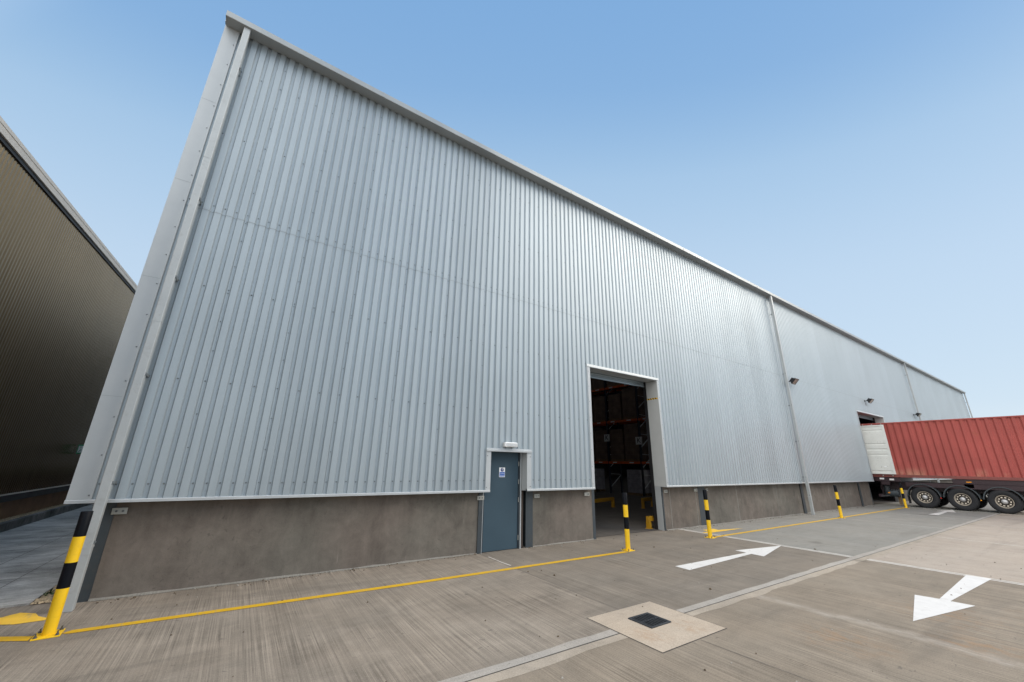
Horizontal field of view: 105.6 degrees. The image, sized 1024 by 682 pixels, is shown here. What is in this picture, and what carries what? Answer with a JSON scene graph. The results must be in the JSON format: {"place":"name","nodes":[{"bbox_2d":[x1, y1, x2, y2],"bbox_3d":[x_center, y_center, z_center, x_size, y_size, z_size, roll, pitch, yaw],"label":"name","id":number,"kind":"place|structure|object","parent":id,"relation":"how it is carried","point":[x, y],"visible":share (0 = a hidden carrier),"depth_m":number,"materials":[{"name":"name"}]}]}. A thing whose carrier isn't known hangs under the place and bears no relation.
{"place":"outdoors","nodes":[
{"label":"outdoors","id":0,"kind":"place"},
{"bbox_2d":[0,503,67,522],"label":"gravel","id":1,"kind":"structure","parent":0,"point":[26,514],"depth_m":11.14,"materials":[{"name":"stone"}]},
{"bbox_2d":[0,504,93,607],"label":"alley paving","id":2,"kind":"structure","parent":0,"point":[33,555],"depth_m":7.12,"materials":[{"name":"grey concrete"}]},
{"bbox_2d":[47,476,895,602],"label":"floor","id":3,"kind":"structure","parent":0,"point":[609,520],"depth_m":16.40,"materials":[{"name":"grey concrete"}]},
{"bbox_2d":[594,468,605,491],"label":"pallet load","id":4,"kind":"object","parent":3,"relation":"on","point":[599,480],"visible":0.52,"depth_m":27.65,"materials":[{"name":"black plastic"}]},
{"bbox_2d":[594,497,614,506],"bbox_3d":[3.860,6.981,16.673,0.160,0.420,2.320,-13,-22,37],"label":"guard rail","id":5,"kind":"object","parent":3,"relation":"on","point":[611,499],"visible":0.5,"depth_m":17.02,"materials":[{"name":"yellow metal"}]},
{"bbox_2d":[591,381,650,495],"bbox_3d":[7.159,5.860,27.692,1.244,9.300,10.900,12,-21,-32],"label":"pallet rack","id":6,"kind":"object","parent":3,"relation":"on","point":[637,420],"visible":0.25,"depth_m":26.60,"materials":[{"name":"black metal"}]},
{"bbox_2d":[590,378,600,393],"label":"pallet load","id":7,"kind":"object","parent":6,"relation":"on","point":[591,381],"visible":0.16,"depth_m":29.59,"materials":[{"name":"brown cardboard"}]},
{"bbox_2d":[591,394,600,422],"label":"pallet load","id":8,"kind":"object","parent":6,"relation":"on","point":[592,397],"visible":0.18,"depth_m":29.06,"materials":[{"name":"brown cardboard"}]},
{"bbox_2d":[592,427,601,460],"bbox_3d":[6.009,7.674,28.830,1.000,2.382,1.100,12,-21,-32],"label":"pallet load","id":9,"kind":"object","parent":6,"relation":"on","point":[594,430],"visible":0.2,"depth_m":28.28,"materials":[{"name":"brown cardboard"}]},
{"bbox_2d":[593,396,608,422],"bbox_3d":[6.753,5.073,28.551,1.000,1.822,1.100,12,-21,-32],"label":"pallet load","id":10,"kind":"object","parent":6,"relation":"on","point":[599,410],"visible":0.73,"depth_m":28.25,"materials":[{"name":"brown cardboard"}]},
{"bbox_2d":[595,430,611,460],"bbox_3d":[6.708,7.505,27.785,1.000,2.102,1.100,12,-21,-32],"label":"pallet load","id":11,"kind":"object","parent":6,"relation":"on","point":[601,449],"visible":0.62,"depth_m":27.51,"materials":[{"name":"brown cardboard"}]},
{"bbox_2d":[604,434,609,441],"bbox_3d":[6.601,6.744,27.035,0.024,0.480,0.500,12,-21,-32],"label":"aisle sign","id":12,"kind":"object","parent":6,"relation":"attached to","point":[606,437],"visible":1,"depth_m":27.03,"materials":[{"name":"black plastic"}]},
{"bbox_2d":[608,393,622,420],"bbox_3d":[7.554,4.728,27.405,1.000,1.822,1.100,12,-21,-32],"label":"pallet load","id":13,"kind":"object","parent":6,"relation":"on","point":[615,406],"visible":0.76,"depth_m":27.07,"materials":[{"name":"brown cardboard"}]},
{"bbox_2d":[607,381,627,388],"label":"pallet load","id":14,"kind":"object","parent":6,"relation":"on","point":[609,384],"visible":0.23,"depth_m":27.84,"materials":[{"name":"brown cardboard"}]},
{"bbox_2d":[610,429,625,460],"bbox_3d":[7.509,7.160,26.640,1.000,2.102,1.100,12,-21,-32],"label":"pallet load","id":15,"kind":"object","parent":6,"relation":"on","point":[617,442],"visible":0.77,"depth_m":26.31,"materials":[{"name":"brown cardboard"}]},
{"bbox_2d":[621,387,644,419],"bbox_3d":[8.258,4.292,26.445,1.000,2.102,1.100,12,-21,-32],"label":"pallet load","id":16,"kind":"object","parent":6,"relation":"on","point":[629,403],"visible":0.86,"depth_m":26.14,"materials":[{"name":"brown cardboard"}]},
{"bbox_2d":[624,423,648,461],"bbox_3d":[8.213,6.723,25.680,1.000,2.382,1.100,12,-21,-32],"label":"pallet load","id":17,"kind":"object","parent":6,"relation":"on","point":[632,450],"visible":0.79,"depth_m":25.38,"materials":[{"name":"brown cardboard"}]},
{"bbox_2d":[635,437,641,444],"bbox_3d":[8.099,6.363,24.803,0.024,0.480,0.500,12,-21,-32],"label":"aisle sign","id":18,"kind":"object","parent":6,"relation":"attached to","point":[638,440],"visible":1,"depth_m":24.79,"materials":[{"name":"black plastic"}]},
{"bbox_2d":[627,469,651,495],"bbox_3d":[8.170,9.074,24.940,1.000,1.542,1.100,12,-21,-32],"label":"pallet load","id":19,"kind":"object","parent":3,"relation":"on","point":[634,480],"visible":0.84,"depth_m":24.62,"materials":[{"name":"black plastic"}]},
{"bbox_2d":[641,497,652,508],"bbox_3d":[6.163,7.321,17.618,0.160,0.420,1.320,-13,-22,37],"label":"guard rail","id":20,"kind":"object","parent":3,"relation":"on","point":[643,502],"visible":0.75,"depth_m":17.26,"materials":[{"name":"yellow metal"}]},
{"bbox_2d":[646,516,653,528],"bbox_3d":[4.187,5.479,11.748,0.330,0.340,0.160,12,-21,-32],"label":"guard rail","id":21,"kind":"object","parent":3,"relation":"on","point":[649,519],"visible":0.84,"depth_m":11.68,"materials":[{"name":"yellow metal"}]},
{"bbox_2d":[0,495,1023,681],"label":"concrete yard","id":22,"kind":"structure","parent":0,"point":[435,631],"depth_m":4.77,"materials":[{"name":"grey concrete"}]},
{"bbox_2d":[0,636,32,640],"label":"yellow line","id":23,"kind":"object","parent":22,"relation":"on","point":[18,638],"visible":1,"depth_m":3.97,"materials":[{"name":"paint"}]},
{"bbox_2d":[0,613,45,624],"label":"yellow spray mark","id":24,"kind":"object","parent":22,"relation":"on","point":[18,618],"visible":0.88,"depth_m":4.45,"materials":[{"name":"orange paint"}]},
{"bbox_2d":[31,585,56,603],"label":"gravel","id":25,"kind":"structure","parent":22,"relation":"on","point":[46,599],"depth_m":5.01,"materials":[{"name":"beige gravel"}]},
{"bbox_2d":[30,511,93,640],"bbox_3d":[-4.839,2.505,4.238,0.210,1.197,0.220,14,-21,-35],"label":"bollard","id":26,"kind":"object","parent":22,"relation":"on","point":[50,630],"visible":1,"depth_m":4.18,"materials":[{"name":"metal"}]},
{"bbox_2d":[0,116,136,519],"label":"bronze building","id":27,"kind":"structure","parent":22,"relation":"on","point":[68,286],"depth_m":10.18,"materials":[{"name":"beige metal"}]},
{"bbox_2d":[76,445,83,453],"bbox_3d":[-14.752,3.728,13.371,0.300,0.300,0.040,12,-21,-32],"label":"exit sign","id":28,"kind":"object","parent":27,"relation":"attached to","point":[79,449],"visible":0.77,"depth_m":13.32,"materials":[{"name":"green plastic"}]},
{"bbox_2d":[63,551,625,633],"bbox_3d":[-1.111,3.840,6.283,8.604,0.001,0.150,12,-20,-31],"label":"yellow line","id":29,"kind":"object","parent":22,"relation":"on","point":[220,610],"visible":1,"depth_m":5.26,"materials":[{"name":"paint"}]},
{"bbox_2d":[62,10,972,612],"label":"warehouse","id":30,"kind":"structure","parent":22,"relation":"on","point":[366,326],"depth_m":8.19,"materials":[{"name":"silver metal"}]},
{"bbox_2d":[481,452,519,552],"bbox_3d":[-0.243,3.487,8.693,0.980,2.160,0.085,12,-21,-32],"label":"door","id":31,"kind":"structure","parent":30,"relation":"in","point":[501,505],"depth_m":8.66,"materials":[{"name":"blue metal"}]},
{"bbox_2d":[503,442,516,446],"bbox_3d":[-0.034,2.354,8.813,0.335,0.104,0.112,12,-21,-32],"label":"bulkhead light","id":32,"kind":"object","parent":30,"relation":"attached to","point":[509,444],"visible":1,"depth_m":8.75,"materials":[{"name":"white plastic"}]},
{"bbox_2d":[789,378,798,384],"bbox_3d":[12.840,1.889,17.763,0.357,0.418,0.425,12,-21,-32],"label":"floodlight","id":33,"kind":"object","parent":30,"relation":"attached to","point":[794,381],"visible":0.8,"depth_m":17.68,"materials":[{"name":"black plastic"}]},
{"bbox_2d":[96,506,1021,681],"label":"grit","id":34,"kind":"object","parent":22,"relation":"on","point":[482,587],"visible":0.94,"depth_m":6.24,"materials":[{"name":"grey gravel"}]},
{"bbox_2d":[621,493,634,551],"bbox_3d":[2.592,4.081,8.810,0.210,1.197,0.220,13,-21,-33],"label":"bollard","id":35,"kind":"object","parent":22,"relation":"on","point":[626,523],"visible":1,"depth_m":8.76,"materials":[{"name":"metal"}]},
{"bbox_2d":[587,601,726,652],"bbox_3d":[1.716,3.384,4.661,1.207,0.002,1.092,12,-21,-32],"label":"drain surround","id":36,"kind":"object","parent":22,"relation":"on","point":[680,629],"visible":0.96,"depth_m":4.54,"materials":[{"name":"concrete"}]},
{"bbox_2d":[628,612,670,628],"bbox_3d":[1.674,3.398,4.728,0.370,0.016,0.350,12,-21,-32],"label":"drain grate","id":37,"kind":"object","parent":36,"relation":"on","point":[649,620],"visible":1,"depth_m":4.71,"materials":[{"name":"metal"}]},
{"bbox_2d":[703,490,715,538],"bbox_3d":[5.303,4.675,10.539,0.210,1.197,0.220,14,-21,-34],"label":"bollard","id":38,"kind":"object","parent":22,"relation":"on","point":[707,514],"visible":1,"depth_m":10.49,"materials":[{"name":"metal"}]},
{"bbox_2d":[438,514,1003,681],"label":"joint bands","id":39,"kind":"object","parent":22,"relation":"on","point":[542,659],"visible":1,"depth_m":4.40,"materials":[{"name":"concrete"}]},
{"bbox_2d":[703,528,741,532],"bbox_3d":[6.205,5.670,11.669,1.950,0.001,0.420,12,-21,-32],"label":"yellow spray mark","id":40,"kind":"object","parent":22,"relation":"on","point":[714,530],"visible":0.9,"depth_m":11.54,"materials":[{"name":"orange paint"}]},
{"bbox_2d":[676,546,779,569],"bbox_3d":[4.862,4.591,8.318,4.181,0.001,0.640,12,-21,-32],"label":"painted arrow","id":41,"kind":"object","parent":22,"relation":"on","point":[763,551],"visible":1,"depth_m":8.11,"materials":[{"name":"white paint"}]},
{"bbox_2d":[483,512,1022,681],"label":"slab joints","id":42,"kind":"object","parent":22,"relation":"on","point":[809,550],"visible":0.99,"depth_m":7.63,"materials":[{"name":"grey concrete"}]},
{"bbox_2d":[714,508,901,536],"bbox_3d":[12.565,6.832,14.987,17.271,0.001,0.133,12,-21,-32],"label":"yellow line","id":43,"kind":"object","parent":22,"relation":"on","point":[799,523],"visible":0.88,"depth_m":13.05,"materials":[{"name":"paint"}]},
{"bbox_2d":[833,485,843,517],"bbox_3d":[12.815,6.299,15.261,0.210,1.197,0.220,13,-21,-33],"label":"bollard","id":44,"kind":"object","parent":22,"relation":"on","point":[838,501],"visible":1,"depth_m":15.23,"materials":[{"name":"metal"}]},
{"bbox_2d":[898,483,907,507],"bbox_3d":[19.914,7.854,19.784,0.210,1.197,0.220,13,-21,-33],"label":"bollard","id":45,"kind":"object","parent":22,"relation":"on","point":[902,494],"visible":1,"depth_m":19.75,"materials":[{"name":"metal"}]},
{"bbox_2d":[930,510,954,514],"bbox_3d":[19.839,7.866,17.845,4.181,0.001,0.640,12,-21,-32],"label":"painted arrow","id":46,"kind":"object","parent":22,"relation":"on","point":[944,511],"visible":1,"depth_m":17.71,"materials":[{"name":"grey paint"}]},
{"bbox_2d":[874,477,1023,513],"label":"container trailer","id":47,"kind":"object","parent":22,"relation":"on","point":[1005,496],"visible":1,"depth_m":18.91,"materials":[{"name":"black metal"}]},
{"bbox_2d":[860,415,1023,480],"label":"shipping container","id":48,"kind":"object","parent":47,"relation":"on","point":[985,448],"visible":0.95,"depth_m":19.42,"materials":[{"name":"red metal"}]},
{"bbox_2d":[861,425,895,473],"bbox_3d":[20.223,6.021,21.602,0.055,2.605,1.170,12,-21,-32],"label":"open door","id":49,"kind":"structure","parent":48,"relation":"in","point":[875,439],"depth_m":21.51,"materials":[{"name":"metal"}]},
{"bbox_2d":[913,575,990,620],"bbox_3d":[6.691,3.869,5.918,4.025,0.001,0.603,12,-21,-32],"label":"painted arrow","id":50,"kind":"object","parent":22,"relation":"on","point":[925,607],"visible":1,"depth_m":5.60,"materials":[{"name":"white paint"}]},
{"bbox_2d":[0,0,1023,417],"label":"sky","id":51,"kind":"structure","parent":0,"point":[859,164],"materials":[{"name":"blue"}]},
{"label":"ground","id":52,"kind":"structure","parent":0,"visible":0},
{"bbox_2d":[0,503,93,532],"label":"alley kerb","id":53,"kind":"structure","parent":52,"relation":"on","point":[19,522],"depth_m":10.86,"materials":[{"name":"concrete"}]},
{"label":"soil strip","id":54,"kind":"structure","parent":0,"visible":0},
{"bbox_2d":[43,589,55,595],"bbox_3d":[-6.198,3.377,5.228,0.159,0.060,0.212,12,-21,-32],"label":"weed","id":55,"kind":"object","parent":54,"relation":"on","point":[51,592],"visible":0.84,"depth_m":5.22,"materials":[{"name":"green plant"}]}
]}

